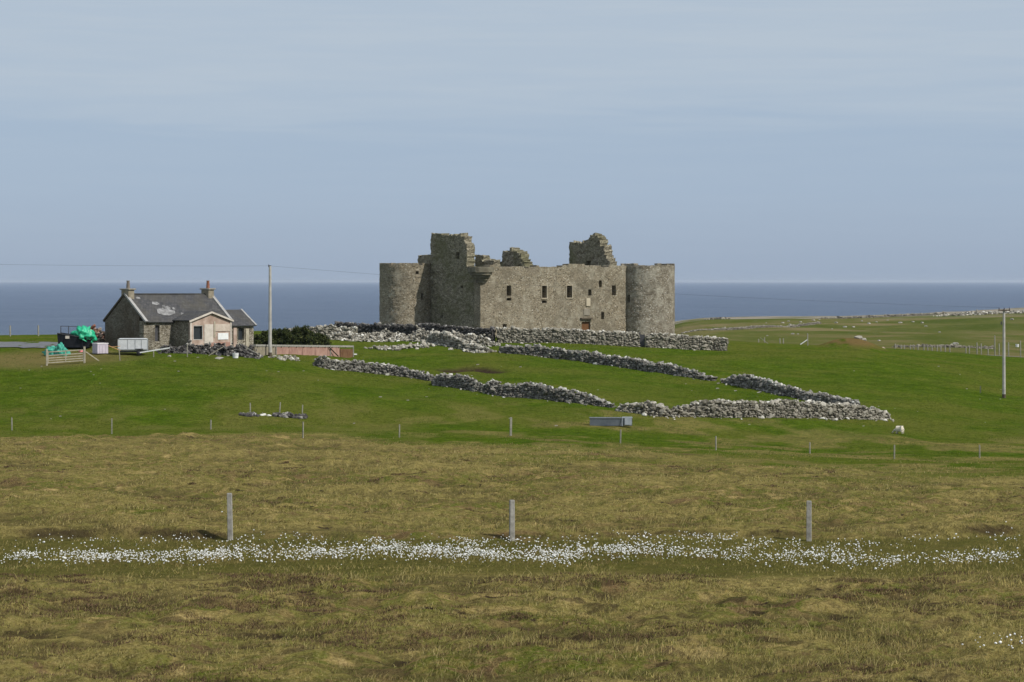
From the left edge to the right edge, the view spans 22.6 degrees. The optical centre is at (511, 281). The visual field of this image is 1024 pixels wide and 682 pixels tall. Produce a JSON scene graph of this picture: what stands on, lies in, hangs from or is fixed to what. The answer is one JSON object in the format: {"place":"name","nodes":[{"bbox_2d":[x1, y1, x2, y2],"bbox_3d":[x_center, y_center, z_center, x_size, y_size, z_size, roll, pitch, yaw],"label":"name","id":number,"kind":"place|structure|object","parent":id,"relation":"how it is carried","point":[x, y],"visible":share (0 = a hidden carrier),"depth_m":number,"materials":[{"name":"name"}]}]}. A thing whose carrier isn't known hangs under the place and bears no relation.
{"place":"outdoors","nodes":[
{"label":"outdoors","id":0,"kind":"place"},
{"bbox_2d":[0,342,57,347],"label":"road","id":1,"kind":"structure","parent":0,"point":[24,344],"depth_m":250.88,"materials":[{"name":"grey asphalt"}]},
{"bbox_2d":[0,307,1023,681],"bbox_3d":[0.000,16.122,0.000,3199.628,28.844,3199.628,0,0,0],"label":"ground","id":2,"kind":"structure","parent":0,"point":[828,337],"depth_m":95.92,"materials":[{"name":"green plant"}]},
{"bbox_2d":[42,346,70,355],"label":"net bundle","id":3,"kind":"object","parent":2,"relation":"on","point":[51,348],"visible":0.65,"depth_m":225.76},
{"bbox_2d":[54,342,66,355],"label":"net bundle","id":4,"kind":"object","parent":2,"relation":"on","point":[60,347],"visible":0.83,"depth_m":225.25,"materials":[{"name":"teal fabric"}]},
{"bbox_2d":[46,347,84,365],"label":"field gate","id":5,"kind":"structure","parent":2,"relation":"on","point":[48,358],"depth_m":219.23,"materials":[{"name":"brown wood"}]},
{"bbox_2d":[57,326,91,347],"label":"waste skip","id":6,"kind":"object","parent":2,"relation":"on","point":[67,340],"visible":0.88,"depth_m":230.15,"materials":[{"name":"paint"}]},
{"bbox_2d":[70,325,96,342],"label":"green sheeting","id":7,"kind":"object","parent":6,"relation":"in","point":[82,332],"visible":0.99,"depth_m":230.22,"materials":[{"name":"teal plastic"}]},
{"bbox_2d":[90,328,102,333],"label":"debris heap","id":8,"kind":"object","parent":7,"relation":"on","point":[96,331],"visible":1,"depth_m":231.36,"materials":[{"name":"brown"}]},
{"bbox_2d":[90,324,104,346],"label":"rubble heap","id":9,"kind":"object","parent":2,"relation":"on","point":[101,337],"visible":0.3,"depth_m":235.63,"materials":[{"name":"brown stone"}]},
{"bbox_2d":[92,343,108,353],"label":"plastic crate","id":10,"kind":"object","parent":2,"relation":"on","point":[99,348],"visible":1,"depth_m":225.59,"materials":[{"name":"white plastic"}]},
{"bbox_2d":[118,338,158,354],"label":"box trailer","id":11,"kind":"object","parent":2,"relation":"on","point":[137,345],"visible":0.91,"depth_m":224.90,"materials":[{"name":"metal"}]},
{"bbox_2d":[140,347,169,352],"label":"white pipe","id":12,"kind":"object","parent":2,"relation":"on","point":[155,350],"visible":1,"depth_m":220.94,"materials":[{"name":"paint"}]},
{"bbox_2d":[103,281,256,349],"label":"stone cottage","id":13,"kind":"structure","parent":2,"relation":"on","point":[157,320],"depth_m":232.72,"materials":[{"name":"stone"}]},
{"bbox_2d":[155,326,157,340],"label":"boarded window","id":14,"kind":"structure","parent":13,"relation":"in","point":[156,327],"depth_m":231.49,"materials":[{"name":"wood"}]},
{"bbox_2d":[156,340,224,354],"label":"rubble heap","id":15,"kind":"object","parent":2,"relation":"on","point":[206,348],"visible":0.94,"depth_m":227.07,"materials":[{"name":"stone"}]},
{"bbox_2d":[227,493,232,539],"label":"fence post","id":16,"kind":"object","parent":2,"relation":"on","point":[229,518],"visible":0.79,"depth_m":74.72,"materials":[{"name":"grey wood"}]},
{"bbox_2d":[215,343,262,358],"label":"rubble heap","id":17,"kind":"object","parent":2,"relation":"on","point":[241,350],"visible":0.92,"depth_m":226.60,"materials":[{"name":"stone"}]},
{"bbox_2d":[239,411,259,416],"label":"stone heap","id":18,"kind":"object","parent":2,"relation":"on","point":[250,414],"visible":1,"depth_m":187.60,"materials":[{"name":"grey stone"}]},
{"bbox_2d":[254,331,276,344],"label":"bush","id":19,"kind":"object","parent":2,"relation":"on","point":[262,338],"visible":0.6,"depth_m":245.56,"materials":[{"name":"green plant"}]},
{"bbox_2d":[268,265,271,356],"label":"utility pole","id":20,"kind":"object","parent":2,"relation":"on","point":[270,329],"visible":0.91,"depth_m":229.38,"materials":[{"name":"grey wood"}]},
{"bbox_2d":[1,264,108,265],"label":"overhead cable","id":21,"kind":"object","parent":20,"relation":"attached to","point":[89,265],"visible":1,"depth_m":222.02,"materials":[{"name":"metal"}]},
{"bbox_2d":[277,266,996,307],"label":"overhead cable","id":22,"kind":"object","parent":20,"relation":"attached to","point":[633,291],"visible":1,"depth_m":237.90,"materials":[{"name":"metal"}]},
{"bbox_2d":[266,328,299,344],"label":"bush","id":23,"kind":"object","parent":2,"relation":"on","point":[283,336],"visible":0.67,"depth_m":251.47,"materials":[{"name":"green plant"}]},
{"bbox_2d":[268,355,299,360],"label":"rubble heap","id":24,"kind":"object","parent":2,"relation":"on","point":[285,357],"visible":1,"depth_m":230.08,"materials":[{"name":"stone"}]},
{"bbox_2d":[272,412,307,418],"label":"stone heap","id":25,"kind":"object","parent":2,"relation":"on","point":[291,415],"visible":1,"depth_m":188.00,"materials":[{"name":"grey stone"}]},
{"bbox_2d":[252,344,353,357],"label":"pink wall","id":26,"kind":"structure","parent":2,"relation":"on","point":[326,350],"depth_m":241.53,"materials":[{"name":"paint"}]},
{"bbox_2d":[302,422,303,437],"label":"fence post","id":27,"kind":"object","parent":2,"relation":"on","point":[302,429],"visible":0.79,"depth_m":161.22,"materials":[{"name":"grey wood"}]},
{"bbox_2d":[290,324,319,344],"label":"bush","id":28,"kind":"object","parent":2,"relation":"on","point":[299,333],"visible":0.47,"depth_m":257.53,"materials":[{"name":"green plant"}]},
{"bbox_2d":[310,332,331,344],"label":"bush","id":29,"kind":"object","parent":2,"relation":"on","point":[323,339],"visible":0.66,"depth_m":265.61,"materials":[{"name":"green plant"}]},
{"bbox_2d":[288,324,357,335],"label":"stone wall","id":30,"kind":"structure","parent":2,"relation":"on","point":[325,329],"depth_m":291.65,"materials":[{"name":"grey stone"}]},
{"bbox_2d":[312,355,433,380],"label":"stone wall","id":31,"kind":"structure","parent":2,"relation":"on","point":[326,362],"depth_m":229.80,"materials":[{"name":"grey stone"}]},
{"bbox_2d":[326,328,422,341],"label":"rubble heap","id":32,"kind":"object","parent":2,"relation":"on","point":[381,336],"visible":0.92,"depth_m":284.02,"materials":[{"name":"stone"}]},
{"bbox_2d":[364,341,436,350],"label":"rubble heap","id":33,"kind":"object","parent":2,"relation":"on","point":[423,344],"visible":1,"depth_m":269.97,"materials":[{"name":"stone"}]},
{"bbox_2d":[334,321,496,342],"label":"stone wall","id":34,"kind":"structure","parent":2,"relation":"on","point":[406,329],"depth_m":291.80,"materials":[{"name":"grey stone"}]},
{"bbox_2d":[404,325,500,346],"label":"rubble heap","id":35,"kind":"object","parent":2,"relation":"on","point":[480,340],"visible":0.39,"depth_m":278.69,"materials":[{"name":"stone"}]},
{"bbox_2d":[425,331,496,352],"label":"stone wall","id":36,"kind":"structure","parent":2,"relation":"on","point":[445,339],"depth_m":270.78,"materials":[{"name":"grey stone"}]},
{"bbox_2d":[510,417,511,435],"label":"fence post","id":37,"kind":"object","parent":2,"relation":"on","point":[511,426],"visible":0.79,"depth_m":177.43,"materials":[{"name":"grey wood"}]},
{"bbox_2d":[0,511,1022,656],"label":"cotton grass","id":38,"kind":"structure","parent":2,"relation":"on","point":[427,553],"depth_m":69.98,"materials":[{"name":"white plant"}]},
{"bbox_2d":[0,338,1023,463],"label":"meadow grass","id":39,"kind":"structure","parent":2,"relation":"on","point":[567,403],"depth_m":202.80,"materials":[{"name":"green plant"}]},
{"bbox_2d":[431,372,483,391],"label":"stone wall","id":40,"kind":"structure","parent":39,"relation":"on","point":[464,382],"depth_m":215.52,"materials":[{"name":"grey stone"}]},
{"bbox_2d":[509,500,514,540],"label":"fence post","id":41,"kind":"object","parent":2,"relation":"on","point":[512,520],"visible":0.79,"depth_m":74.74,"materials":[{"name":"grey wood"}]},
{"bbox_2d":[0,456,1023,681],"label":"heather","id":42,"kind":"object","parent":2,"relation":"on","point":[375,621],"visible":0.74,"depth_m":57.29,"materials":[{"name":"brown plant"}]},
{"bbox_2d":[379,233,674,336],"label":"ruined castle","id":43,"kind":"structure","parent":2,"relation":"on","point":[591,268],"depth_m":298.76,"materials":[{"name":"stone"}]},
{"bbox_2d":[582,322,588,329],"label":"door","id":44,"kind":"structure","parent":43,"relation":"in","point":[585,325],"depth_m":301.92,"materials":[{"name":"orange paint"}]},
{"bbox_2d":[482,379,615,407],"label":"stone wall","id":45,"kind":"structure","parent":2,"relation":"on","point":[530,389],"depth_m":209.09,"materials":[{"name":"grey stone"}]},
{"bbox_2d":[496,326,640,346],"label":"stone wall","id":46,"kind":"structure","parent":2,"relation":"on","point":[513,334],"depth_m":284.54,"materials":[{"name":"grey stone"}]},
{"bbox_2d":[498,343,717,380],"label":"stone wall","id":47,"kind":"structure","parent":2,"relation":"on","point":[596,357],"depth_m":256.90,"materials":[{"name":"grey stone"}]},
{"bbox_2d":[589,417,632,425],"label":"water trough","id":48,"kind":"object","parent":2,"relation":"on","point":[610,421],"visible":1,"depth_m":189.99,"materials":[{"name":"metal"}]},
{"bbox_2d":[646,332,728,350],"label":"stone wall","id":49,"kind":"structure","parent":2,"relation":"on","point":[671,341],"depth_m":286.76,"materials":[{"name":"grey stone"}]},
{"bbox_2d":[639,332,645,346],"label":"wooden gate","id":50,"kind":"structure","parent":49,"relation":"attached to","point":[642,340],"depth_m":286.17,"materials":[{"name":"wood"}]},
{"bbox_2d":[704,317,730,319],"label":"rock outcrop","id":51,"kind":"object","parent":2,"relation":"on","point":[712,318],"visible":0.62,"depth_m":861.18,"materials":[{"name":"grey stone"}]},
{"bbox_2d":[681,321,821,333],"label":"stone wall","id":52,"kind":"structure","parent":2,"relation":"on","point":[764,326],"depth_m":684.53,"materials":[{"name":"grey stone"}]},
{"bbox_2d":[615,398,893,421],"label":"stone wall","id":53,"kind":"structure","parent":2,"relation":"on","point":[771,408],"depth_m":202.82,"materials":[{"name":"grey stone"}]},
{"bbox_2d":[720,373,859,404],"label":"stone wall","id":54,"kind":"structure","parent":2,"relation":"on","point":[752,381],"depth_m":230.42,"materials":[{"name":"grey stone"}]},
{"bbox_2d":[806,501,811,540],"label":"fence post","id":55,"kind":"object","parent":2,"relation":"on","point":[808,520],"visible":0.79,"depth_m":74.73,"materials":[{"name":"grey wood"}]},
{"bbox_2d":[819,311,948,318],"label":"stone wall","id":56,"kind":"structure","parent":2,"relation":"on","point":[890,315],"depth_m":910.51,"materials":[{"name":"grey stone"}]},
{"bbox_2d":[892,426,903,433],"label":"sheep","id":57,"kind":"object","parent":2,"relation":"on","point":[897,429],"visible":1,"depth_m":198.35},
{"bbox_2d":[892,343,993,348],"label":"stone wall","id":58,"kind":"structure","parent":2,"relation":"on","point":[960,346],"depth_m":472.94,"materials":[{"name":"grey stone"}]},
{"bbox_2d":[938,309,1023,315],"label":"rock outcrop","id":59,"kind":"object","parent":2,"relation":"on","point":[981,313],"visible":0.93,"depth_m":882.22,"materials":[{"name":"stone"}]},
{"bbox_2d":[998,308,1009,397],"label":"utility pole","id":60,"kind":"object","parent":2,"relation":"on","point":[1003,375],"visible":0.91,"depth_m":246.63,"materials":[{"name":"grey wood"}]},
{"bbox_2d":[0,282,1023,334],"bbox_3d":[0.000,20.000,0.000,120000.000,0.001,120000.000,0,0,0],"label":"sea","id":61,"kind":"structure","parent":0,"point":[28,308],"depth_m":2808.14,"materials":[{"name":"liquid"}]},
{"bbox_2d":[0,0,1023,281],"label":"sky","id":62,"kind":"structure","parent":0,"point":[145,140],"materials":[{"name":"blue"}]}
]}

